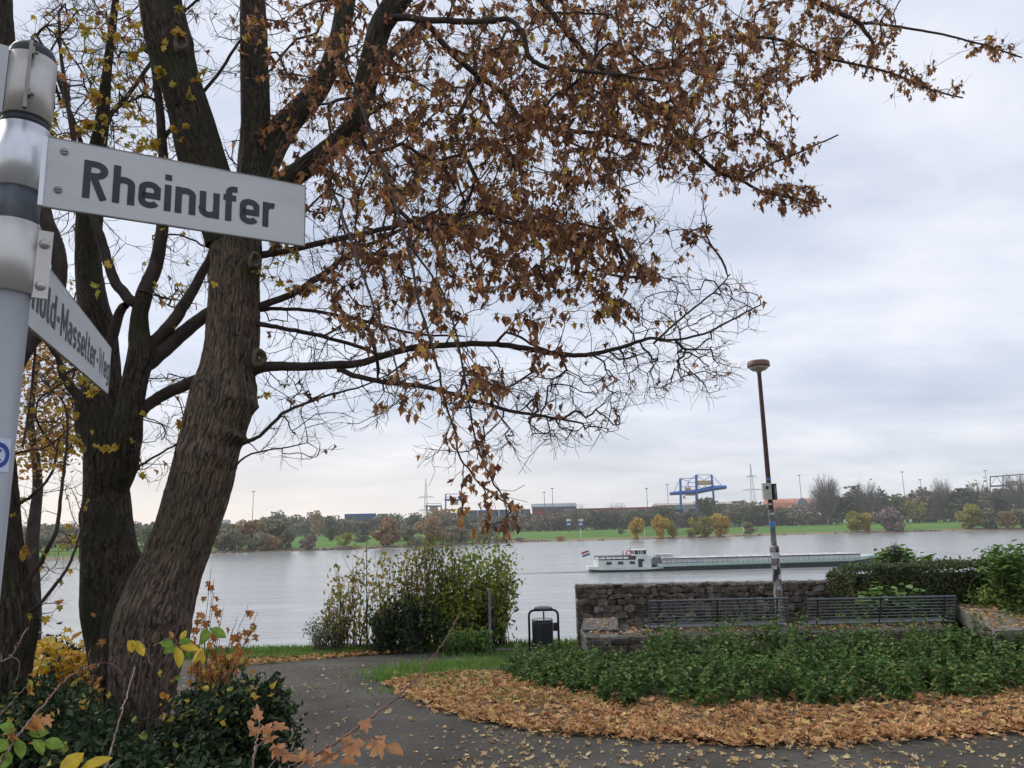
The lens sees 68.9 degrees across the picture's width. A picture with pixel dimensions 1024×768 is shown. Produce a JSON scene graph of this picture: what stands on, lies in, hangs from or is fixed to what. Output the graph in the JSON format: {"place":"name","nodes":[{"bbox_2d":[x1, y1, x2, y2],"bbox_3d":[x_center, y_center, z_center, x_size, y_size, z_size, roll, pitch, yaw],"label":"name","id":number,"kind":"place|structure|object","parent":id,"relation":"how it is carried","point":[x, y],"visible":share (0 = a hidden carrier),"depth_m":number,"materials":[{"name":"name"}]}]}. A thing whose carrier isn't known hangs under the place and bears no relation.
{"place":"outdoors","nodes":[
{"label":"outdoors","id":0,"kind":"place"},
{"bbox_2d":[13,0,1023,526],"label":"sky","id":1,"kind":"structure","parent":0,"point":[892,341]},
{"bbox_2d":[39,517,1023,670],"bbox_3d":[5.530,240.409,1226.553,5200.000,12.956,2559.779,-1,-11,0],"label":"ground","id":2,"kind":"structure","parent":0,"point":[589,534],"depth_m":518.76,"materials":[{"name":"plant"}]},
{"bbox_2d":[23,530,56,550],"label":"tree","id":3,"kind":"object","parent":2,"relation":"on","point":[42,539],"visible":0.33,"depth_m":379.44,"materials":[{"name":"green plant"}]},
{"bbox_2d":[15,238,82,646],"bbox_3d":[-8.313,0.756,13.220,2.348,8.656,5.081,7,-14,-37],"label":"golden tree","id":4,"kind":"object","parent":2,"relation":"on","point":[33,528],"visible":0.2,"depth_m":12.71,"materials":[{"name":"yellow plant"}]},
{"bbox_2d":[0,0,105,715],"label":"dark tree","id":5,"kind":"object","parent":2,"relation":"on","point":[19,610],"visible":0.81,"depth_m":6.00,"materials":[{"name":"brown plant"}]},
{"bbox_2d":[34,622,86,666],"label":"evergreen bush","id":6,"kind":"object","parent":2,"relation":"on","point":[70,646],"visible":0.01,"depth_m":9.07,"materials":[{"name":"green plant"}]},
{"bbox_2d":[32,627,91,699],"bbox_3d":[-4.437,3.010,7.316,1.594,1.307,0.996,-11,-15,43],"label":"yellow shrub","id":7,"kind":"object","parent":2,"relation":"on","point":[69,660],"visible":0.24,"depth_m":7.08,"materials":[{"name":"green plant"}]},
{"bbox_2d":[0,655,124,767],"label":"leafy shoot","id":8,"kind":"object","parent":2,"relation":"on","point":[35,726],"visible":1,"depth_m":1.88,"materials":[{"name":"green plant"}]},
{"bbox_2d":[0,655,169,767],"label":"ivy bush","id":9,"kind":"object","parent":2,"relation":"on","point":[87,731],"visible":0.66,"depth_m":5.09,"materials":[{"name":"green plant"}]},
{"bbox_2d":[5,653,276,746],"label":"caught leaves","id":10,"kind":"object","parent":9,"relation":"on","point":[162,695],"visible":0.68,"depth_m":5.31,"materials":[{"name":"orange plant"}]},
{"bbox_2d":[60,753,111,767],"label":"yellow leaf sprig","id":11,"kind":"object","parent":2,"relation":"on","point":[73,760],"visible":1,"depth_m":1.68,"materials":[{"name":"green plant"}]},
{"bbox_2d":[76,597,111,704],"bbox_3d":[-3.464,2.592,6.362,0.444,1.607,0.434,-1,-11,0],"label":"maple sapling","id":12,"kind":"object","parent":2,"relation":"on","point":[102,642],"visible":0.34,"depth_m":6.30,"materials":[{"name":"brown plant"}]},
{"bbox_2d":[104,667,134,767],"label":"bare shoot","id":13,"kind":"object","parent":2,"relation":"on","point":[114,737],"visible":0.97,"depth_m":2.04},
{"bbox_2d":[127,640,150,663],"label":"yellow leaf sprig","id":14,"kind":"object","parent":2,"relation":"on","point":[138,646],"visible":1,"depth_m":2.49,"materials":[{"name":"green plant"}]},
{"bbox_2d":[136,526,151,549],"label":"tree","id":15,"kind":"object","parent":2,"relation":"on","point":[144,532],"visible":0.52,"depth_m":388.61,"materials":[{"name":"green plant"}]},
{"bbox_2d":[37,745,262,767],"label":"ivy bush","id":16,"kind":"object","parent":2,"relation":"on","point":[195,758],"visible":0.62,"depth_m":4.68,"materials":[{"name":"green plant"}]},
{"bbox_2d":[0,39,305,594],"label":"street sign post","id":17,"kind":"object","parent":2,"relation":"on","point":[40,167],"visible":1,"depth_m":1.45,"materials":[{"name":"metal"}]},
{"bbox_2d":[153,630,198,667],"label":"yellow leaf sprig","id":18,"kind":"object","parent":2,"relation":"on","point":[170,647],"visible":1,"depth_m":2.39,"materials":[{"name":"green plant"}]},
{"bbox_2d":[191,626,225,664],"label":"yellow leaf sprig","id":19,"kind":"object","parent":2,"relation":"on","point":[218,632],"visible":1,"depth_m":2.49,"materials":[{"name":"green plant"}]},
{"bbox_2d":[187,567,258,696],"bbox_3d":[-2.675,2.613,6.887,0.721,1.782,0.562,-1,-11,0],"label":"maple sapling","id":20,"kind":"object","parent":2,"relation":"on","point":[239,653],"visible":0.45,"depth_m":6.88,"materials":[{"name":"orange plant"}]},
{"bbox_2d":[143,662,317,767],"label":"privet bush","id":21,"kind":"object","parent":2,"relation":"on","point":[195,727],"visible":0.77,"depth_m":5.43,"materials":[{"name":"green plant"}]},
{"bbox_2d":[216,524,246,550],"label":"tree","id":22,"kind":"object","parent":2,"relation":"on","point":[222,537],"visible":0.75,"depth_m":384.41,"materials":[{"name":"green plant"}]},
{"bbox_2d":[227,533,251,550],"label":"tree","id":23,"kind":"object","parent":2,"relation":"on","point":[237,538],"visible":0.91,"depth_m":382.30,"materials":[{"name":"green plant"}]},
{"bbox_2d":[235,519,264,548],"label":"tree","id":24,"kind":"object","parent":2,"relation":"on","point":[250,528],"visible":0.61,"depth_m":394.97,"materials":[{"name":"orange plant"}]},
{"bbox_2d":[240,532,281,550],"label":"tree","id":25,"kind":"object","parent":2,"relation":"on","point":[255,544],"visible":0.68,"depth_m":385.12,"materials":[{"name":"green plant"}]},
{"bbox_2d":[257,534,282,549],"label":"tree","id":26,"kind":"object","parent":2,"relation":"on","point":[271,543],"visible":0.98,"depth_m":385.24,"materials":[{"name":"orange plant"}]},
{"bbox_2d":[261,517,289,546],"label":"tree","id":27,"kind":"object","parent":2,"relation":"on","point":[276,527],"visible":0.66,"depth_m":400.33,"materials":[{"name":"green plant"}]},
{"bbox_2d":[278,529,296,548],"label":"tree","id":28,"kind":"object","parent":2,"relation":"on","point":[290,536],"visible":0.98,"depth_m":390.77,"materials":[{"name":"green plant"}]},
{"bbox_2d":[300,534,317,549],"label":"tree","id":29,"kind":"object","parent":2,"relation":"on","point":[310,540],"visible":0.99,"depth_m":388.84,"materials":[{"name":"plant"}]},
{"bbox_2d":[309,510,325,536],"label":"tree","id":30,"kind":"object","parent":2,"relation":"on","point":[318,526],"visible":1,"depth_m":754.84,"materials":[{"name":"orange plant"}]},
{"bbox_2d":[300,597,348,650],"bbox_3d":[-4.470,5.763,17.866,1.260,1.442,1.139,-1,-11,0],"label":"reed shrub","id":31,"kind":"object","parent":2,"relation":"on","point":[317,641],"visible":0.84,"depth_m":17.57,"materials":[{"name":"green plant"}]},
{"bbox_2d":[334,532,353,545],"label":"tree","id":32,"kind":"object","parent":2,"relation":"on","point":[347,537],"visible":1,"depth_m":409.87,"materials":[{"name":"green plant"}]},
{"bbox_2d":[317,536,434,652],"bbox_3d":[-3.265,5.056,18.081,2.919,2.704,1.784,-1,-11,0],"label":"riverside bush","id":33,"kind":"object","parent":2,"relation":"on","point":[352,606],"visible":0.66,"depth_m":17.84,"materials":[{"name":"green plant"}]},
{"bbox_2d":[295,612,460,767],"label":"bare shoot","id":34,"kind":"object","parent":2,"relation":"on","point":[350,747],"visible":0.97,"depth_m":2.23,"materials":[{"name":"orange plant"}]},
{"bbox_2d":[247,704,318,767],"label":"leafy shoot","id":35,"kind":"object","parent":34,"relation":"attached to","point":[278,749],"visible":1,"depth_m":2.06,"materials":[{"name":"orange plant"}]},
{"bbox_2d":[370,516,400,545],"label":"tree","id":36,"kind":"object","parent":2,"relation":"on","point":[387,533],"visible":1,"depth_m":412.11,"materials":[{"name":"orange plant"}]},
{"bbox_2d":[208,640,567,664],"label":"verge leaves","id":37,"kind":"object","parent":2,"relation":"on","point":[256,660],"visible":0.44,"depth_m":16.46,"materials":[{"name":"plant"}]},
{"bbox_2d":[338,535,459,647],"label":"bare shoots","id":38,"kind":"object","parent":2,"relation":"on","point":[366,591],"visible":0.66,"depth_m":17.70,"materials":[{"name":"brown plant"}]},
{"bbox_2d":[399,527,416,543],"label":"tree","id":39,"kind":"object","parent":2,"relation":"on","point":[408,533],"visible":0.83,"depth_m":426.23,"materials":[{"name":"green plant"}]},
{"bbox_2d":[366,587,456,654],"bbox_3d":[-2.350,5.551,17.438,2.176,1.638,1.352,-1,-11,0],"label":"riverside bush","id":40,"kind":"object","parent":2,"relation":"on","point":[413,637],"visible":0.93,"depth_m":17.17,"materials":[{"name":"green plant"}]},
{"bbox_2d":[413,515,447,543],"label":"tree","id":41,"kind":"object","parent":2,"relation":"on","point":[432,524],"visible":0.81,"depth_m":433.45,"materials":[{"name":"orange plant"}]},
{"bbox_2d":[377,530,525,650],"bbox_3d":[-1.411,4.911,17.884,3.507,2.795,1.813,-1,-11,0],"label":"riverside bush","id":42,"kind":"object","parent":2,"relation":"on","point":[428,581],"visible":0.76,"depth_m":17.73,"materials":[{"name":"green plant"}]},
{"bbox_2d":[444,526,471,542],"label":"tree","id":43,"kind":"object","parent":2,"relation":"on","point":[466,535],"visible":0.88,"depth_m":446.91,"materials":[{"name":"green plant"}]},
{"bbox_2d":[407,534,522,651],"bbox_3d":[-1.066,5.057,17.931,2.719,2.952,1.980,-1,-11,0],"label":"riverside bush","id":44,"kind":"object","parent":2,"relation":"on","point":[465,614],"visible":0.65,"depth_m":17.66,"materials":[{"name":"green plant"}]},
{"bbox_2d":[439,624,494,655],"bbox_3d":[-1.016,5.805,16.649,1.280,0.870,0.831,-1,-11,0],"label":"nettle patch","id":45,"kind":"object","parent":2,"relation":"on","point":[481,639],"visible":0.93,"depth_m":16.55,"materials":[{"name":"green plant"}]},
{"bbox_2d":[469,528,499,541],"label":"tree","id":46,"kind":"object","parent":2,"relation":"on","point":[478,532],"visible":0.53,"depth_m":461.97,"materials":[{"name":"green plant"}]},
{"bbox_2d":[14,0,1023,743],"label":"maple tree","id":47,"kind":"object","parent":2,"relation":"on","point":[150,592],"visible":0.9,"depth_m":6.87,"materials":[{"name":"orange plant"}]},
{"bbox_2d":[495,647,549,651],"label":"river steps","id":48,"kind":"structure","parent":2,"relation":"on","point":[505,649],"depth_m":17.14,"materials":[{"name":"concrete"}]},
{"bbox_2d":[488,589,498,652],"bbox_3d":[-0.327,6.004,17.984,0.096,2.249,2.262,-3,-11,8],"label":"handrail","id":49,"kind":"object","parent":48,"relation":"on","point":[489,606],"visible":0.49,"depth_m":17.03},
{"bbox_2d":[23,488,1022,543],"bbox_3d":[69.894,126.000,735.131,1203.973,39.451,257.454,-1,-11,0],"label":"wood","id":50,"kind":"object","parent":2,"relation":"on","point":[595,520],"visible":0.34,"depth_m":788.30,"materials":[{"name":"green plant"}]},
{"bbox_2d":[528,606,559,651],"bbox_3d":[0.728,5.638,17.025,0.522,1.102,0.522,9,-15,-44],"label":"litter bin","id":51,"kind":"object","parent":2,"relation":"on","point":[543,630],"visible":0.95,"depth_m":16.90,"materials":[{"name":"metal"}]},
{"bbox_2d":[564,504,587,530],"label":"tree","id":52,"kind":"object","parent":2,"relation":"on","point":[579,515],"visible":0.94,"depth_m":770.57,"materials":[{"name":"plant"}]},
{"bbox_2d":[184,637,1012,710],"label":"grass","id":53,"kind":"structure","parent":2,"relation":"on","point":[403,668],"depth_m":14.38,"materials":[{"name":"plant"}]},
{"bbox_2d":[211,528,1020,553],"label":"shore scrub","id":54,"kind":"object","parent":2,"relation":"on","point":[240,551],"visible":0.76,"depth_m":471.42,"materials":[{"name":"plant"}]},
{"bbox_2d":[604,502,631,529],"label":"tree","id":55,"kind":"object","parent":2,"relation":"on","point":[615,514],"visible":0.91,"depth_m":789.15,"materials":[{"name":"plant"}]},
{"bbox_2d":[627,517,644,538],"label":"tree","id":56,"kind":"object","parent":2,"relation":"on","point":[635,527],"visible":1,"depth_m":477.30,"materials":[{"name":"yellow plant"}]},
{"bbox_2d":[650,514,670,537],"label":"tree","id":57,"kind":"object","parent":2,"relation":"on","point":[660,525],"visible":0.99,"depth_m":480.54,"materials":[{"name":"yellow plant"}]},
{"bbox_2d":[642,505,680,523],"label":"tree","id":58,"kind":"object","parent":2,"relation":"on","point":[661,510],"visible":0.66,"depth_m":776.50,"materials":[{"name":"green plant"}]},
{"bbox_2d":[685,517,704,536],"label":"tree","id":59,"kind":"object","parent":2,"relation":"on","point":[696,530],"visible":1,"depth_m":483.71,"materials":[{"name":"green plant"}]},
{"bbox_2d":[652,502,749,526],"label":"warehouse","id":60,"kind":"structure","parent":2,"relation":"on","point":[687,507],"depth_m":887.61,"materials":[{"name":"grey metal"}]},
{"bbox_2d":[697,516,714,536],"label":"tree","id":61,"kind":"object","parent":2,"relation":"on","point":[708,528],"visible":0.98,"depth_m":487.53,"materials":[{"name":"green plant"}]},
{"bbox_2d":[575,579,841,648],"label":"gabion wall","id":62,"kind":"structure","parent":2,"relation":"on","point":[625,604],"depth_m":17.18,"materials":[{"name":"stone"}]},
{"bbox_2d":[692,497,724,518],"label":"tree","id":63,"kind":"object","parent":2,"relation":"on","point":[705,504],"visible":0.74,"depth_m":760.67,"materials":[{"name":"green plant"}]},
{"bbox_2d":[711,513,731,536],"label":"tree","id":64,"kind":"object","parent":2,"relation":"on","point":[720,523],"visible":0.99,"depth_m":492.18,"materials":[{"name":"yellow plant"}]},
{"bbox_2d":[748,500,768,525],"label":"tree","id":65,"kind":"object","parent":2,"relation":"on","point":[752,505],"visible":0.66,"depth_m":798.39,"materials":[{"name":"green plant"}]},
{"bbox_2d":[580,617,953,669],"bbox_3d":[4.509,4.904,14.199,6.474,0.782,2.666,-1,-11,0],"label":"gabion","id":66,"kind":"object","parent":2,"relation":"on","point":[627,641],"visible":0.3,"depth_m":12.99,"materials":[{"name":"stone"}]},
{"bbox_2d":[583,618,617,631],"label":"stone slab","id":67,"kind":"structure","parent":66,"relation":"on","point":[592,628],"depth_m":14.21,"materials":[{"name":"stone"}]},
{"bbox_2d":[645,597,788,631],"bbox_3d":[3.716,4.205,13.650,2.516,0.592,0.675,-1,-11,0],"label":"park bench","id":68,"kind":"object","parent":66,"relation":"on","point":[653,626],"visible":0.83,"depth_m":13.41,"materials":[{"name":"grey metal"}]},
{"bbox_2d":[585,617,944,634],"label":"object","id":69,"kind":"object","parent":66,"relation":"on","point":[631,631],"visible":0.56,"depth_m":13.40,"materials":[{"name":"brown plant"}]},
{"bbox_2d":[798,595,955,627],"bbox_3d":[6.644,4.153,13.647,2.673,0.560,0.675,-1,-11,0],"label":"park bench","id":70,"kind":"object","parent":66,"relation":"on","point":[875,621],"visible":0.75,"depth_m":13.41,"materials":[{"name":"grey metal"}]},
{"bbox_2d":[762,498,811,524],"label":"arched hall","id":71,"kind":"structure","parent":2,"relation":"on","point":[783,503],"depth_m":890.13,"materials":[{"name":"orange brick"}]},
{"bbox_2d":[786,504,816,525],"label":"tree","id":72,"kind":"object","parent":2,"relation":"on","point":[804,518],"visible":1,"depth_m":766.81,"materials":[{"name":"plant"}]},
{"bbox_2d":[805,472,841,524],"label":"tree","id":73,"kind":"object","parent":2,"relation":"on","point":[824,499],"visible":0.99,"depth_m":779.48,"materials":[{"name":"plant"}]},
{"bbox_2d":[835,485,864,520],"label":"tree","id":74,"kind":"object","parent":2,"relation":"on","point":[847,499],"visible":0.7,"depth_m":775.81,"materials":[{"name":"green plant"}]},
{"bbox_2d":[845,511,865,531],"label":"tree","id":75,"kind":"object","parent":2,"relation":"on","point":[855,523],"visible":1,"depth_m":525.10,"materials":[{"name":"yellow plant"}]},
{"bbox_2d":[850,481,884,516],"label":"tree","id":76,"kind":"object","parent":2,"relation":"on","point":[866,504],"visible":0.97,"depth_m":762.30,"materials":[{"name":"plant"}]},
{"bbox_2d":[875,486,891,522],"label":"tree","id":77,"kind":"object","parent":2,"relation":"on","point":[884,499],"visible":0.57,"depth_m":762.25,"materials":[{"name":"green plant"}]},
{"bbox_2d":[870,506,907,531],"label":"tree","id":78,"kind":"object","parent":2,"relation":"on","point":[889,517],"visible":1,"depth_m":524.74,"materials":[{"name":"plant"}]},
{"bbox_2d":[887,495,909,521],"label":"tree","id":79,"kind":"object","parent":2,"relation":"on","point":[897,503],"visible":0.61,"depth_m":755.58,"materials":[{"name":"green plant"}]},
{"bbox_2d":[866,544,935,573],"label":"knotweed plant","id":80,"kind":"object","parent":2,"relation":"on","point":[906,556],"visible":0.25,"depth_m":16.53,"materials":[{"name":"green plant"}]},
{"bbox_2d":[904,500,928,522],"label":"tree","id":81,"kind":"object","parent":2,"relation":"on","point":[913,516],"visible":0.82,"depth_m":767.71,"materials":[{"name":"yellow plant"}]},
{"bbox_2d":[907,486,937,522],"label":"tree","id":82,"kind":"object","parent":2,"relation":"on","point":[921,492],"visible":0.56,"depth_m":776.70,"materials":[{"name":"plant"}]},
{"bbox_2d":[929,478,954,521],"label":"tree","id":83,"kind":"object","parent":2,"relation":"on","point":[939,498],"visible":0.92,"depth_m":772.64,"materials":[{"name":"plant"}]},
{"bbox_2d":[944,487,986,520],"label":"tree","id":84,"kind":"object","parent":2,"relation":"on","point":[960,496],"visible":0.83,"depth_m":761.51,"materials":[{"name":"green plant"}]},
{"bbox_2d":[954,503,981,528],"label":"tree","id":85,"kind":"object","parent":2,"relation":"on","point":[968,516],"visible":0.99,"depth_m":523.02,"materials":[{"name":"yellow plant"}]},
{"bbox_2d":[978,508,999,528],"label":"tree","id":86,"kind":"object","parent":2,"relation":"on","point":[988,521],"visible":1,"depth_m":514.97,"materials":[{"name":"green plant"}]},
{"bbox_2d":[956,604,1023,649],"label":"concrete slab","id":87,"kind":"structure","parent":2,"relation":"on","point":[964,617],"depth_m":12.72,"materials":[{"name":"concrete"}]},
{"bbox_2d":[956,602,1023,628],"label":"ledge leaf litter","id":88,"kind":"object","parent":87,"relation":"on","point":[990,613],"visible":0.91,"depth_m":13.01,"materials":[{"name":"brown plant"}]},
{"bbox_2d":[984,489,1013,518],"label":"tree","id":89,"kind":"object","parent":2,"relation":"on","point":[998,495],"visible":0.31,"depth_m":786.13,"materials":[{"name":"green plant"}]},
{"bbox_2d":[994,511,1019,528],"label":"tree","id":90,"kind":"object","parent":2,"relation":"on","point":[1006,518],"visible":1,"depth_m":509.69,"materials":[{"name":"orange plant"}]},
{"bbox_2d":[998,471,1023,512],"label":"tree","id":91,"kind":"object","parent":2,"relation":"on","point":[1015,498],"visible":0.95,"depth_m":758.42,"materials":[{"name":"plant"}]},
{"bbox_2d":[40,530,1023,649],"bbox_3d":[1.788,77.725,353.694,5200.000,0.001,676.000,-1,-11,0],"label":"river","id":92,"kind":"structure","parent":0,"point":[283,595],"depth_m":164.41,"materials":[{"name":"liquid"}]},
{"bbox_2d":[581,548,889,572],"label":"cargo barge","id":93,"kind":"object","parent":92,"relation":"on","point":[638,560],"visible":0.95,"depth_m":159.89,"materials":[{"name":"grey metal"}]},
{"bbox_2d":[531,503,575,530],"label":"warehouse","id":94,"kind":"structure","parent":0,"point":[555,506],"depth_m":950.18,"materials":[{"name":"metal"}]},
{"bbox_2d":[171,645,1023,767],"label":"path","id":95,"kind":"structure","parent":0,"point":[382,723],"depth_m":7.34,"materials":[{"name":"asphalt"}]},
{"bbox_2d":[177,655,1021,767],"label":"scattered leaves","id":96,"kind":"object","parent":95,"relation":"on","point":[756,756],"visible":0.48,"depth_m":6.83,"materials":[{"name":"plant"}]},
{"bbox_2d":[180,659,1022,767],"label":"leaf fragments","id":97,"kind":"object","parent":95,"relation":"on","point":[515,728],"visible":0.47,"depth_m":7.55,"materials":[{"name":"brown plant"}]},
{"bbox_2d":[408,654,1023,738],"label":"planting soil","id":98,"kind":"structure","parent":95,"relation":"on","point":[661,694],"depth_m":8.99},
{"bbox_2d":[381,667,1023,750],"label":"leaf carpet","id":99,"kind":"object","parent":98,"relation":"on","point":[805,731],"visible":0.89,"depth_m":8.34,"materials":[{"name":"brown plant"}]},
{"bbox_2d":[496,603,1023,707],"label":"nettles","id":100,"kind":"object","parent":98,"relation":"on","point":[979,662],"visible":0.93,"depth_m":10.66,"materials":[{"name":"green plant"}]},
{"bbox_2d":[853,581,928,618],"bbox_3d":[7.556,4.588,14.622,1.482,1.423,0.744,-1,-11,0],"label":"round leaf plant","id":101,"kind":"object","parent":98,"relation":"on","point":[874,593],"visible":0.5,"depth_m":14.65,"materials":[{"name":"green plant"}]},
{"bbox_2d":[825,555,1018,641],"bbox_3d":[9.192,4.490,15.630,4.759,1.941,1.475,-1,-11,0],"label":"hedge","id":102,"kind":"object","parent":98,"relation":"on","point":[848,584],"visible":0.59,"depth_m":15.13,"materials":[{"name":"green plant"}]},
{"bbox_2d":[956,582,1023,616],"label":"green bush","id":103,"kind":"object","parent":98,"relation":"on","point":[983,599],"visible":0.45,"depth_m":14.46,"materials":[{"name":"green plant"}]},
{"bbox_2d":[967,539,1023,617],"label":"leafy bush","id":104,"kind":"object","parent":98,"relation":"on","point":[1005,569],"visible":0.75,"depth_m":14.56,"materials":[{"name":"green plant"}]},
{"bbox_2d":[669,474,726,509],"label":"gantry crane","id":105,"kind":"object","parent":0,"point":[695,492],"visible":0.98,"depth_m":832.54,"materials":[{"name":"metal"}]},
{"bbox_2d":[747,359,785,626],"bbox_3d":[5.673,2.664,16.366,0.500,6.511,0.500,-1,-11,0],"label":"street lamp","id":106,"kind":"object","parent":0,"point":[768,488],"visible":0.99,"depth_m":16.33,"materials":[{"name":"grey metal"}]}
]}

